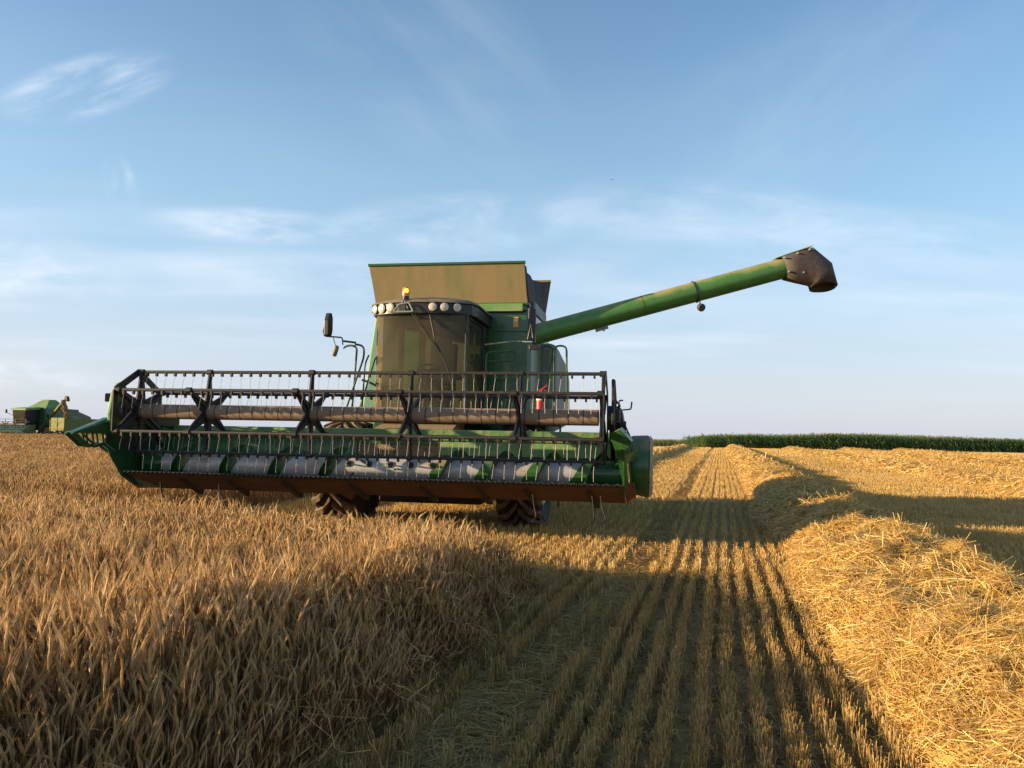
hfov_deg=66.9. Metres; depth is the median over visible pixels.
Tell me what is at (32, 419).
combine harvester
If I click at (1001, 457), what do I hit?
straw windrow
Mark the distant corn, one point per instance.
(664, 442)
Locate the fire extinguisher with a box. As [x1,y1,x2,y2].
[534,385,546,408]
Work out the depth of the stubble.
6.53 m
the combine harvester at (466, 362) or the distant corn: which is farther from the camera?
the distant corn
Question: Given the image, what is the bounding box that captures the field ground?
[38,446,1023,767]
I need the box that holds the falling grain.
[61,400,70,418]
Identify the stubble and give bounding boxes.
[209,446,1023,767]
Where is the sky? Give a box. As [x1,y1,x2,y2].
[0,0,1023,451]
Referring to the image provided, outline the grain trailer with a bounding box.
[42,416,100,434]
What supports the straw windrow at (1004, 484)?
on the field ground
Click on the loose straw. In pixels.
(642, 564)
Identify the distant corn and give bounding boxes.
[653,439,696,446]
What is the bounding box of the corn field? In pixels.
[681,432,1023,452]
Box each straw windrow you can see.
[628,444,690,467]
[724,444,1023,767]
[781,446,1023,499]
[837,447,1023,471]
[891,447,1023,461]
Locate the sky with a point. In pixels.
(186, 185)
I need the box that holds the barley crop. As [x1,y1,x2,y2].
[0,431,558,767]
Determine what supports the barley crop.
on the field ground
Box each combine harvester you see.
[0,396,90,435]
[64,245,837,529]
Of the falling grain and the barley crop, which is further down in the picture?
the barley crop
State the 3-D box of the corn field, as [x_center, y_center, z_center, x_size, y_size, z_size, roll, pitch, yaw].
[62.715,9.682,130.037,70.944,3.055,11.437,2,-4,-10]
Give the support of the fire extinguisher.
on the combine harvester at (466, 362)
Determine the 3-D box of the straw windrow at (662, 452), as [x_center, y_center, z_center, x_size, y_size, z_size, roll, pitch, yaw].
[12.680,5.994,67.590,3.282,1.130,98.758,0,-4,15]
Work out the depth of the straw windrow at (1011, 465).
58.60 m
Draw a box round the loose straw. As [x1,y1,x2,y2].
[286,459,892,767]
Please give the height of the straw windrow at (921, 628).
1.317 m
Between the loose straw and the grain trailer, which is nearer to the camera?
the loose straw

